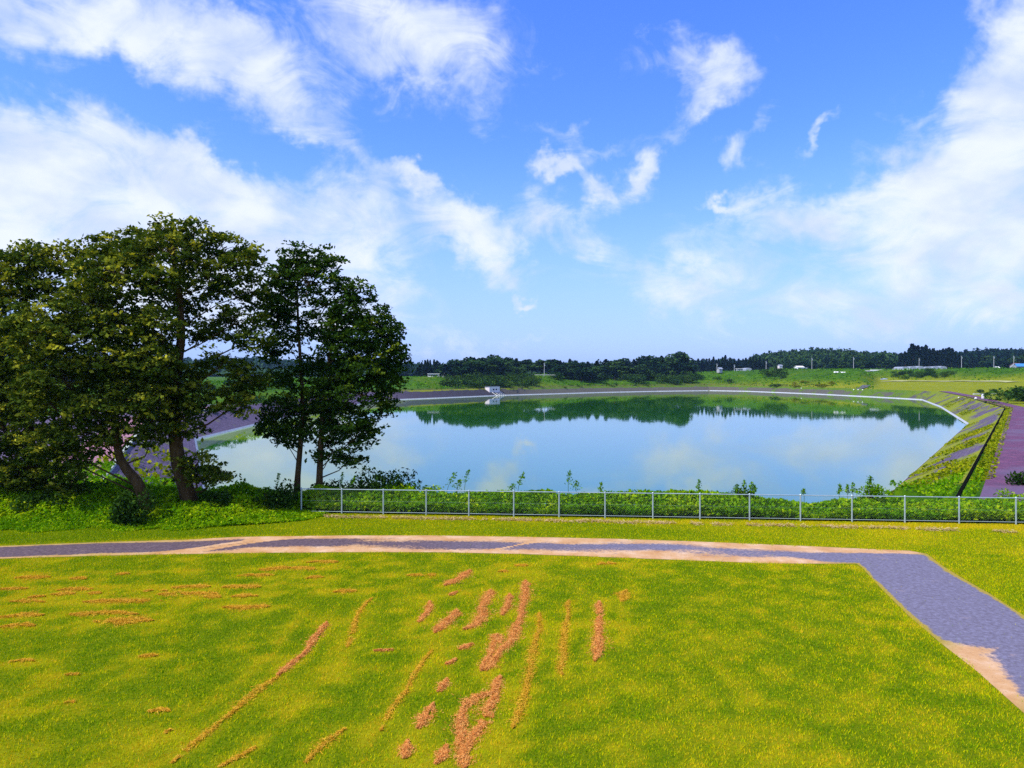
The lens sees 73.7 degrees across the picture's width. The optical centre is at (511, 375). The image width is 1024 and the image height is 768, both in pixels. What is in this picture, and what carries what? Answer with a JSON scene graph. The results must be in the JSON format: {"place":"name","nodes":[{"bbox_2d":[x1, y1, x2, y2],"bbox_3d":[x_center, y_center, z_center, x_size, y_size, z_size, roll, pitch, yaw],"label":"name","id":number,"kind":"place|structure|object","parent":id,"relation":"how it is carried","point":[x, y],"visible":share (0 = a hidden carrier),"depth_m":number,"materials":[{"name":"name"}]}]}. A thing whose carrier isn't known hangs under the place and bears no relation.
{"place":"outdoors","nodes":[
{"label":"outdoors","id":0,"kind":"place"},
{"bbox_2d":[0,405,209,461],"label":"stone ground","id":1,"kind":"structure","parent":0,"point":[48,425],"depth_m":90.10,"materials":[{"name":"grey stone"}]},
{"bbox_2d":[53,407,206,481],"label":"pink track","id":2,"kind":"structure","parent":0,"point":[125,436],"depth_m":59.48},
{"bbox_2d":[3,365,410,373],"bbox_3d":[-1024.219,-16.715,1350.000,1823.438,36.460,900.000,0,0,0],"label":"hills","id":3,"kind":"structure","parent":0,"point":[226,372],"depth_m":975.30,"materials":[{"name":"green plant"}]},
{"bbox_2d":[7,355,422,372],"bbox_3d":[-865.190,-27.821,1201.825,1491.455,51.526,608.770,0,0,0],"label":"woods","id":4,"kind":"object","parent":3,"relation":"on","point":[284,362],"visible":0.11,"depth_m":1044.36,"materials":[{"name":"green plant"}]},
{"bbox_2d":[0,510,1023,767],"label":"lawn","id":5,"kind":"structure","parent":0,"point":[590,730],"depth_m":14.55,"materials":[{"name":"plant"}]},
{"bbox_2d":[9,492,68,515],"bbox_3d":[-20.418,5.648,29.459,2.066,1.329,1.730,0,0,-43],"label":"bush","id":6,"kind":"object","parent":5,"relation":"on","point":[33,498],"visible":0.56,"depth_m":29.28,"materials":[{"name":"green plant"}]},
{"bbox_2d":[0,287,180,515],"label":"broadleaf tree","id":7,"kind":"object","parent":5,"relation":"on","point":[49,338],"visible":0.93,"depth_m":28.32,"materials":[{"name":"green plant"}]},
{"bbox_2d":[107,487,158,525],"bbox_3d":[-15.586,5.455,28.020,1.888,1.708,1.343,0,0,0],"label":"bush","id":8,"kind":"object","parent":5,"relation":"on","point":[120,512],"visible":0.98,"depth_m":27.82,"materials":[{"name":"green plant"}]},
{"bbox_2d":[197,487,232,515],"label":"bush","id":9,"kind":"object","parent":5,"relation":"on","point":[222,496],"visible":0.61,"depth_m":29.66,"materials":[{"name":"green plant"}]},
{"bbox_2d":[170,675,278,762],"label":"grass clippings","id":10,"kind":"object","parent":5,"relation":"on","point":[218,724],"depth_m":12.36,"materials":[{"name":"plant"}]},
{"bbox_2d":[217,745,256,766],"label":"grass clippings","id":11,"kind":"object","parent":5,"relation":"on","point":[238,755],"depth_m":11.07,"materials":[{"name":"plant"}]},
{"bbox_2d":[251,478,302,510],"bbox_3d":[-10.432,5.473,30.568,2.267,1.687,1.824,0,0,-43],"label":"bush","id":12,"kind":"object","parent":5,"relation":"on","point":[280,495],"visible":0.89,"depth_m":30.45,"materials":[{"name":"green plant"}]},
{"bbox_2d":[276,621,327,675],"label":"grass clippings","id":13,"kind":"object","parent":5,"relation":"on","point":[303,653],"depth_m":15.51,"materials":[{"name":"plant"}]},
{"bbox_2d":[0,558,615,713],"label":"scattered clippings","id":14,"kind":"object","parent":5,"relation":"on","point":[129,621],"visible":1,"depth_m":19.08,"materials":[{"name":"plant"}]},
{"bbox_2d":[303,727,346,762],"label":"grass clippings","id":15,"kind":"object","parent":5,"relation":"on","point":[340,731],"depth_m":11.44,"materials":[{"name":"plant"}]},
{"bbox_2d":[344,597,372,646],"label":"grass clippings","id":16,"kind":"object","parent":5,"relation":"on","point":[355,621],"depth_m":17.07,"materials":[{"name":"plant"}]},
{"bbox_2d":[378,648,432,729],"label":"grass clippings","id":17,"kind":"object","parent":5,"relation":"on","point":[404,691],"depth_m":13.30,"materials":[{"name":"plant"}]},
{"bbox_2d":[396,738,416,758],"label":"grass clippings","id":18,"kind":"object","parent":5,"relation":"on","point":[407,744],"depth_m":11.27,"materials":[{"name":"plant"}]},
{"bbox_2d":[417,600,435,621],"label":"grass clippings","id":19,"kind":"object","parent":5,"relation":"on","point":[427,610],"depth_m":17.90,"materials":[{"name":"plant"}]},
{"bbox_2d":[410,701,443,728],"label":"grass clippings","id":20,"kind":"object","parent":5,"relation":"on","point":[421,720],"depth_m":12.34,"materials":[{"name":"plant"}]},
{"bbox_2d":[428,743,454,763],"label":"grass clippings","id":21,"kind":"object","parent":5,"relation":"on","point":[444,751],"depth_m":11.12,"materials":[{"name":"plant"}]},
{"bbox_2d":[422,608,462,632],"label":"grass clippings","id":22,"kind":"object","parent":5,"relation":"on","point":[436,629],"depth_m":17.14,"materials":[{"name":"plant"}]},
{"bbox_2d":[435,677,451,691],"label":"grass clippings","id":23,"kind":"object","parent":5,"relation":"on","point":[443,682],"depth_m":13.62,"materials":[{"name":"plant"}]},
{"bbox_2d":[435,569,473,585],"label":"grass clippings","id":24,"kind":"object","parent":5,"relation":"on","point":[464,574],"depth_m":20.81,"materials":[{"name":"plant"}]},
{"bbox_2d":[444,675,505,767],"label":"grass clippings","id":25,"kind":"object","parent":5,"relation":"on","point":[464,760],"depth_m":12.20,"materials":[{"name":"plant"}]},
{"bbox_2d":[454,691,501,756],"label":"grass clippings","id":26,"kind":"object","parent":5,"relation":"on","point":[489,704],"depth_m":12.02,"materials":[{"name":"plant"}]},
{"bbox_2d":[463,589,498,629],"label":"grass clippings","id":27,"kind":"object","parent":5,"relation":"on","point":[485,599],"depth_m":17.86,"materials":[{"name":"plant"}]},
{"bbox_2d":[477,633,504,670],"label":"grass clippings","id":28,"kind":"object","parent":5,"relation":"on","point":[492,649],"depth_m":15.51,"materials":[{"name":"plant"}]},
{"bbox_2d":[493,593,516,614],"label":"grass clippings","id":29,"kind":"object","parent":5,"relation":"on","point":[508,606],"depth_m":18.39,"materials":[{"name":"plant"}]},
{"bbox_2d":[483,580,535,670],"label":"grass clippings","id":30,"kind":"object","parent":5,"relation":"on","point":[518,620],"depth_m":16.57,"materials":[{"name":"plant"}]},
{"bbox_2d":[505,612,544,727],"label":"grass clippings","id":31,"kind":"object","parent":5,"relation":"on","point":[513,724],"depth_m":14.02,"materials":[{"name":"plant"}]},
{"bbox_2d":[550,599,576,674],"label":"grass clippings","id":32,"kind":"object","parent":5,"relation":"on","point":[564,629],"depth_m":15.99,"materials":[{"name":"plant"}]},
{"bbox_2d":[585,600,615,660],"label":"grass clippings","id":33,"kind":"object","parent":5,"relation":"on","point":[598,629],"depth_m":16.21,"materials":[{"name":"plant"}]},
{"bbox_2d":[613,589,632,600],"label":"grass clippings","id":34,"kind":"object","parent":5,"relation":"on","point":[623,597],"depth_m":19.22,"materials":[{"name":"plant"}]},
{"bbox_2d":[291,484,1023,523],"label":"fence weeds","id":35,"kind":"object","parent":5,"relation":"on","point":[741,500],"visible":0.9,"depth_m":30.18,"materials":[{"name":"green plant"}]},
{"bbox_2d":[301,488,1023,524],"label":"chain link fence","id":36,"kind":"object","parent":5,"relation":"on","point":[699,503],"visible":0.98,"depth_m":29.51,"materials":[{"name":"metal"}]},
{"bbox_2d":[323,514,1016,532],"bbox_3d":[5.789,6.113,28.501,28.394,0.162,1.156,0,0,6],"label":"hedge","id":37,"kind":"object","parent":5,"relation":"on","point":[697,523],"visible":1,"depth_m":28.63,"materials":[{"name":"green plant"}]},
{"bbox_2d":[0,535,1023,712],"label":"path","id":38,"kind":"structure","parent":0,"point":[903,574],"depth_m":23.46,"materials":[{"name":"grey asphalt"}]},
{"bbox_2d":[0,368,1023,523],"bbox_3d":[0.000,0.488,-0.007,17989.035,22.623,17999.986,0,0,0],"label":"ground","id":39,"kind":"structure","parent":0,"point":[969,386],"depth_m":369.16,"materials":[{"name":"green plant"}]},
{"bbox_2d":[0,238,91,500],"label":"broadleaf tree","id":40,"kind":"object","parent":39,"relation":"on","point":[32,288],"visible":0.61,"depth_m":29.94,"materials":[{"name":"green plant"}]},
{"bbox_2d":[69,479,113,504],"bbox_3d":[-19.279,5.530,31.396,2.213,1.568,1.976,0,0,0],"label":"bush","id":41,"kind":"object","parent":39,"relation":"on","point":[96,483],"visible":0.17,"depth_m":31.41,"materials":[{"name":"green plant"}]},
{"bbox_2d":[0,478,332,532],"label":"undergrowth","id":42,"kind":"object","parent":39,"relation":"on","point":[50,519],"visible":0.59,"depth_m":29.03,"materials":[{"name":"green plant"}]},
{"bbox_2d":[60,211,279,515],"bbox_3d":[-15.052,-0.294,29.789,9.520,13.721,5.637,0,0,0],"label":"broadleaf tree","id":43,"kind":"object","parent":39,"relation":"on","point":[103,269],"visible":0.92,"depth_m":29.62,"materials":[{"name":"green plant"}]},
{"bbox_2d":[252,240,363,491],"bbox_3d":[-9.829,-0.056,32.778,5.535,12.730,3.607,0,0,0],"label":"slender tree","id":44,"kind":"object","parent":39,"relation":"on","point":[287,306],"visible":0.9,"depth_m":32.49,"materials":[{"name":"green plant"}]},
{"bbox_2d":[310,478,364,507],"bbox_3d":[-8.537,6.012,33.610,3.815,1.908,2.608,0,0,23],"label":"bush","id":45,"kind":"object","parent":39,"relation":"on","point":[331,485],"visible":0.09,"depth_m":33.65,"materials":[{"name":"green plant"}]},
{"bbox_2d":[290,275,413,488],"bbox_3d":[-7.571,0.826,32.155,5.774,11.111,3.408,0,0,0],"label":"slender tree","id":46,"kind":"object","parent":39,"relation":"on","point":[337,338],"visible":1,"depth_m":31.97,"materials":[{"name":"green plant"}]},
{"bbox_2d":[20,460,715,512],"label":"bank weeds","id":47,"kind":"object","parent":39,"relation":"on","point":[108,468],"visible":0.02,"depth_m":41.88,"materials":[{"name":"green plant"}]},
{"bbox_2d":[347,465,422,494],"bbox_3d":[-6.028,5.451,32.944,3.094,2.428,3.470,0,0,28],"label":"bush","id":48,"kind":"object","parent":39,"relation":"on","point":[383,479],"visible":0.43,"depth_m":32.31,"materials":[{"name":"green plant"}]},
{"bbox_2d":[389,481,447,509],"bbox_3d":[-4.569,5.787,32.588,3.505,1.595,2.854,0,0,0],"label":"bush","id":49,"kind":"object","parent":39,"relation":"on","point":[410,487],"visible":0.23,"depth_m":32.26,"materials":[{"name":"green plant"}]},
{"bbox_2d":[438,378,462,386],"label":"bush","id":50,"kind":"object","parent":39,"relation":"on","point":[448,382],"visible":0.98,"depth_m":337.90,"materials":[{"name":"green plant"}]},
{"bbox_2d":[439,362,464,374],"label":"broadleaf tree","id":51,"kind":"object","parent":39,"relation":"on","point":[451,366],"visible":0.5,"depth_m":391.26,"materials":[{"name":"green plant"}]},
{"bbox_2d":[446,366,476,375],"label":"broadleaf tree","id":52,"kind":"object","parent":39,"relation":"on","point":[458,368],"visible":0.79,"depth_m":382.98,"materials":[{"name":"green plant"}]},
{"bbox_2d":[453,378,476,387],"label":"bush","id":53,"kind":"object","parent":39,"relation":"on","point":[463,382],"visible":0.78,"depth_m":346.10,"materials":[{"name":"green plant"}]},
{"bbox_2d":[462,359,486,372],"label":"broadleaf tree","id":54,"kind":"object","parent":39,"relation":"on","point":[473,364],"visible":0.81,"depth_m":389.77,"materials":[{"name":"green plant"}]},
{"bbox_2d":[483,363,498,370],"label":"broadleaf tree","id":55,"kind":"object","parent":39,"relation":"on","point":[490,367],"visible":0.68,"depth_m":400.02,"materials":[{"name":"green plant"}]},
{"bbox_2d":[485,354,507,363],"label":"broadleaf tree","id":56,"kind":"object","parent":39,"relation":"on","point":[491,356],"visible":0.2,"depth_m":431.73,"materials":[{"name":"green plant"}]},
{"bbox_2d":[484,359,509,371],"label":"broadleaf tree","id":57,"kind":"object","parent":39,"relation":"on","point":[505,368],"visible":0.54,"depth_m":411.04,"materials":[{"name":"green plant"}]},
{"bbox_2d":[502,378,518,387],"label":"bush","id":58,"kind":"object","parent":39,"relation":"on","point":[508,383],"visible":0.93,"depth_m":365.49,"materials":[{"name":"green plant"}]},
{"bbox_2d":[513,379,529,387],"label":"bush","id":59,"kind":"object","parent":39,"relation":"on","point":[522,383],"visible":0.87,"depth_m":374.06,"materials":[{"name":"green plant"}]},
{"bbox_2d":[516,359,532,372],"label":"broadleaf tree","id":60,"kind":"object","parent":39,"relation":"on","point":[527,364],"visible":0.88,"depth_m":446.53,"materials":[{"name":"green plant"}]},
{"bbox_2d":[532,359,549,373],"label":"broadleaf tree","id":61,"kind":"object","parent":39,"relation":"on","point":[541,362],"visible":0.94,"depth_m":454.85,"materials":[{"name":"green plant"}]},
{"bbox_2d":[548,372,563,379],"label":"bush","id":62,"kind":"object","parent":39,"relation":"on","point":[557,375],"visible":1,"depth_m":423.79,"materials":[{"name":"green plant"}]},
{"bbox_2d":[548,365,574,375],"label":"broadleaf tree","id":63,"kind":"object","parent":39,"relation":"on","point":[563,370],"visible":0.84,"depth_m":436.21,"materials":[{"name":"green plant"}]},
{"bbox_2d":[194,390,967,490],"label":"shore kerb","id":64,"kind":"structure","parent":39,"relation":"on","point":[234,429],"depth_m":290.37,"materials":[{"name":"concrete"}]},
{"bbox_2d":[572,368,594,381],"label":"broadleaf tree","id":65,"kind":"object","parent":39,"relation":"on","point":[578,372],"visible":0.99,"depth_m":431.57,"materials":[{"name":"green plant"}]},
{"bbox_2d":[580,370,604,380],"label":"broadleaf tree","id":66,"kind":"object","parent":39,"relation":"on","point":[596,374],"visible":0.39,"depth_m":435.94,"materials":[{"name":"green plant"}]},
{"bbox_2d":[590,366,603,378],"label":"broadleaf tree","id":67,"kind":"object","parent":39,"relation":"on","point":[597,369],"visible":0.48,"depth_m":447.40,"materials":[{"name":"green plant"}]},
{"bbox_2d":[585,365,610,372],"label":"broadleaf tree","id":68,"kind":"object","parent":39,"relation":"on","point":[605,370],"visible":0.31,"depth_m":459.88,"materials":[{"name":"green plant"}]},
{"bbox_2d":[202,367,1023,392],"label":"meadow tufts","id":69,"kind":"object","parent":39,"relation":"on","point":[537,374],"visible":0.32,"depth_m":414.98,"materials":[{"name":"green plant"}]},
{"bbox_2d":[605,361,624,366],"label":"broadleaf tree","id":70,"kind":"object","parent":39,"relation":"on","point":[616,363],"visible":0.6,"depth_m":479.10,"materials":[{"name":"green plant"}]},
{"bbox_2d":[614,358,632,366],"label":"broadleaf tree","id":71,"kind":"object","parent":39,"relation":"on","point":[626,359],"visible":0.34,"depth_m":493.44,"materials":[{"name":"green plant"}]},
{"bbox_2d":[617,366,634,373],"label":"broadleaf tree","id":72,"kind":"object","parent":39,"relation":"on","point":[624,369],"visible":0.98,"depth_m":469.44,"materials":[{"name":"green plant"}]},
{"bbox_2d":[632,374,645,383],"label":"bush","id":73,"kind":"object","parent":39,"relation":"on","point":[638,376],"visible":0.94,"depth_m":450.71,"materials":[{"name":"green plant"}]},
{"bbox_2d":[633,364,652,375],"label":"broadleaf tree","id":74,"kind":"object","parent":39,"relation":"on","point":[641,369],"visible":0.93,"depth_m":468.01,"materials":[{"name":"green plant"}]},
{"bbox_2d":[635,355,655,362],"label":"broadleaf tree","id":75,"kind":"object","parent":39,"relation":"on","point":[649,357],"visible":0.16,"depth_m":509.02,"materials":[{"name":"green plant"}]},
{"bbox_2d":[639,360,659,368],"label":"broadleaf tree","id":76,"kind":"object","parent":39,"relation":"on","point":[652,364],"visible":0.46,"depth_m":486.07,"materials":[{"name":"green plant"}]},
{"bbox_2d":[649,364,668,378],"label":"broadleaf tree","id":77,"kind":"object","parent":39,"relation":"on","point":[658,367],"visible":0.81,"depth_m":477.39,"materials":[{"name":"green plant"}]},
{"bbox_2d":[654,366,674,374],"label":"broadleaf tree","id":78,"kind":"object","parent":39,"relation":"on","point":[667,368],"visible":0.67,"depth_m":478.11,"materials":[{"name":"green plant"}]},
{"bbox_2d":[666,377,681,383],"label":"bush","id":79,"kind":"object","parent":39,"relation":"on","point":[674,380],"visible":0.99,"depth_m":462.16,"materials":[{"name":"green plant"}]},
{"bbox_2d":[664,356,684,370],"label":"broadleaf tree","id":80,"kind":"object","parent":39,"relation":"on","point":[670,359],"visible":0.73,"depth_m":494.85,"materials":[{"name":"green plant"}]},
{"bbox_2d":[665,361,685,373],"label":"broadleaf tree","id":81,"kind":"object","parent":39,"relation":"on","point":[677,368],"visible":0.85,"depth_m":492.26,"materials":[{"name":"green plant"}]},
{"bbox_2d":[674,351,693,364],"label":"broadleaf tree","id":82,"kind":"object","parent":39,"relation":"on","point":[683,354],"visible":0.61,"depth_m":509.54,"materials":[{"name":"green plant"}]},
{"bbox_2d":[681,364,699,372],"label":"broadleaf tree","id":83,"kind":"object","parent":39,"relation":"on","point":[691,368],"visible":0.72,"depth_m":495.07,"materials":[{"name":"green plant"}]},
{"bbox_2d":[730,487,752,496],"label":"bush","id":84,"kind":"object","parent":39,"relation":"on","point":[738,492],"visible":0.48,"depth_m":30.95,"materials":[{"name":"green plant"}]},
{"bbox_2d":[759,366,787,374],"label":"bush","id":85,"kind":"object","parent":39,"relation":"on","point":[774,371],"visible":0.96,"depth_m":458.94,"materials":[{"name":"green plant"}]},
{"bbox_2d":[862,475,874,492],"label":"tall weed","id":86,"kind":"object","parent":39,"relation":"on","point":[869,481],"visible":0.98,"depth_m":30.57,"materials":[{"name":"green plant"}]},
{"bbox_2d":[863,361,877,367],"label":"broadleaf tree","id":87,"kind":"object","parent":39,"relation":"on","point":[870,364],"visible":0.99,"depth_m":559.46,"materials":[{"name":"green plant"}]},
{"bbox_2d":[856,484,888,498],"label":"bush","id":88,"kind":"object","parent":39,"relation":"on","point":[873,492],"visible":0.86,"depth_m":30.53,"materials":[{"name":"green plant"}]},
{"bbox_2d":[886,468,983,500],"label":"verge weeds","id":89,"kind":"object","parent":39,"relation":"on","point":[944,482],"visible":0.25,"depth_m":39.69,"materials":[{"name":"green plant"}]},
{"bbox_2d":[882,347,1023,368],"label":"woods","id":90,"kind":"object","parent":39,"relation":"on","point":[1001,353],"visible":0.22,"depth_m":835.21,"materials":[{"name":"green plant"}]},
{"bbox_2d":[984,361,997,367],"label":"broadleaf tree","id":91,"kind":"object","parent":39,"relation":"on","point":[990,364],"visible":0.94,"depth_m":615.64,"materials":[{"name":"green plant"}]},
{"bbox_2d":[982,385,1023,402],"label":"bush","id":92,"kind":"object","parent":39,"relation":"on","point":[1018,390],"visible":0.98,"depth_m":162.23,"materials":[{"name":"green plant"}]},
{"bbox_2d":[993,487,1023,499],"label":"bush","id":93,"kind":"object","parent":39,"relation":"on","point":[1012,494],"visible":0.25,"depth_m":36.37,"materials":[{"name":"green plant"}]},
{"bbox_2d":[1004,470,1023,485],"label":"bush","id":94,"kind":"object","parent":39,"relation":"on","point":[1018,480],"visible":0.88,"depth_m":40.93,"materials":[{"name":"green plant"}]},
{"bbox_2d":[0,0,1023,363],"label":"sky","id":95,"kind":"structure","parent":0,"point":[590,181],"materials":[{"name":"blue"}]},
{"bbox_2d":[110,385,1003,487],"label":"stone bank","id":96,"kind":"structure","parent":0,"point":[983,414],"depth_m":198.63,"materials":[{"name":"grey stone"}]},
{"bbox_2d":[94,397,299,485],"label":"bank weeds","id":97,"kind":"object","parent":96,"relation":"on","point":[136,463],"visible":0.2,"depth_m":56.60,"materials":[{"name":"green plant"}]},
{"bbox_2d":[484,386,499,391],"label":"pump house","id":98,"kind":"structure","parent":96,"relation":"on","point":[492,388],"depth_m":347.96,"materials":[{"name":"white concrete"}]},
{"bbox_2d":[889,396,1013,494],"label":"bank grass","id":99,"kind":"structure","parent":96,"relation":"on","point":[990,458],"depth_m":63.75,"materials":[{"name":"green plant"}]},
{"bbox_2d":[939,391,1005,496],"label":"drain channel","id":100,"kind":"object","parent":96,"relation":"on","point":[961,489],"visible":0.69,"depth_m":53.51,"materials":[{"name":"concrete"}]},
{"bbox_2d":[194,391,968,503],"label":"lake water","id":101,"kind":"structure","parent":0,"point":[781,444],"depth_m":101.00,"materials":[{"name":"blue liquid"}]},
{"bbox_2d":[757,363,893,369],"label":"hills","id":102,"kind":"structure","parent":0,"point":[770,367],"depth_m":701.11,"materials":[{"name":"green plant"}]},
{"bbox_2d":[751,347,901,368],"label":"woods","id":103,"kind":"object","parent":102,"relation":"on","point":[823,357],"visible":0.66,"depth_m":753.04,"materials":[{"name":"green plant"}]},
{"bbox_2d":[893,380,1015,381],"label":"dirt track","id":104,"kind":"structure","parent":0,"point":[961,380],"depth_m":363.77,"materials":[{"name":"brown soil"}]},
{"bbox_2d":[941,391,1023,407],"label":"red track","id":105,"kind":"structure","parent":0,"point":[1001,403],"depth_m":179.10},
{"bbox_2d":[979,408,1023,500],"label":"red track","id":106,"kind":"structure","parent":0,"point":[1011,458],"depth_m":53.27,"materials":[{"name":"asphalt"}]},
{"bbox_3d":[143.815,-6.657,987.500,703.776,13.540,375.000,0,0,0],"label":"hills","id":107,"kind":"structure","parent":0,"visible":0},
{"bbox_2d":[392,358,752,375],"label":"woods","id":108,"kind":"object","parent":107,"relation":"on","point":[414,367],"visible":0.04,"depth_m":853.06,"materials":[{"name":"green plant"}]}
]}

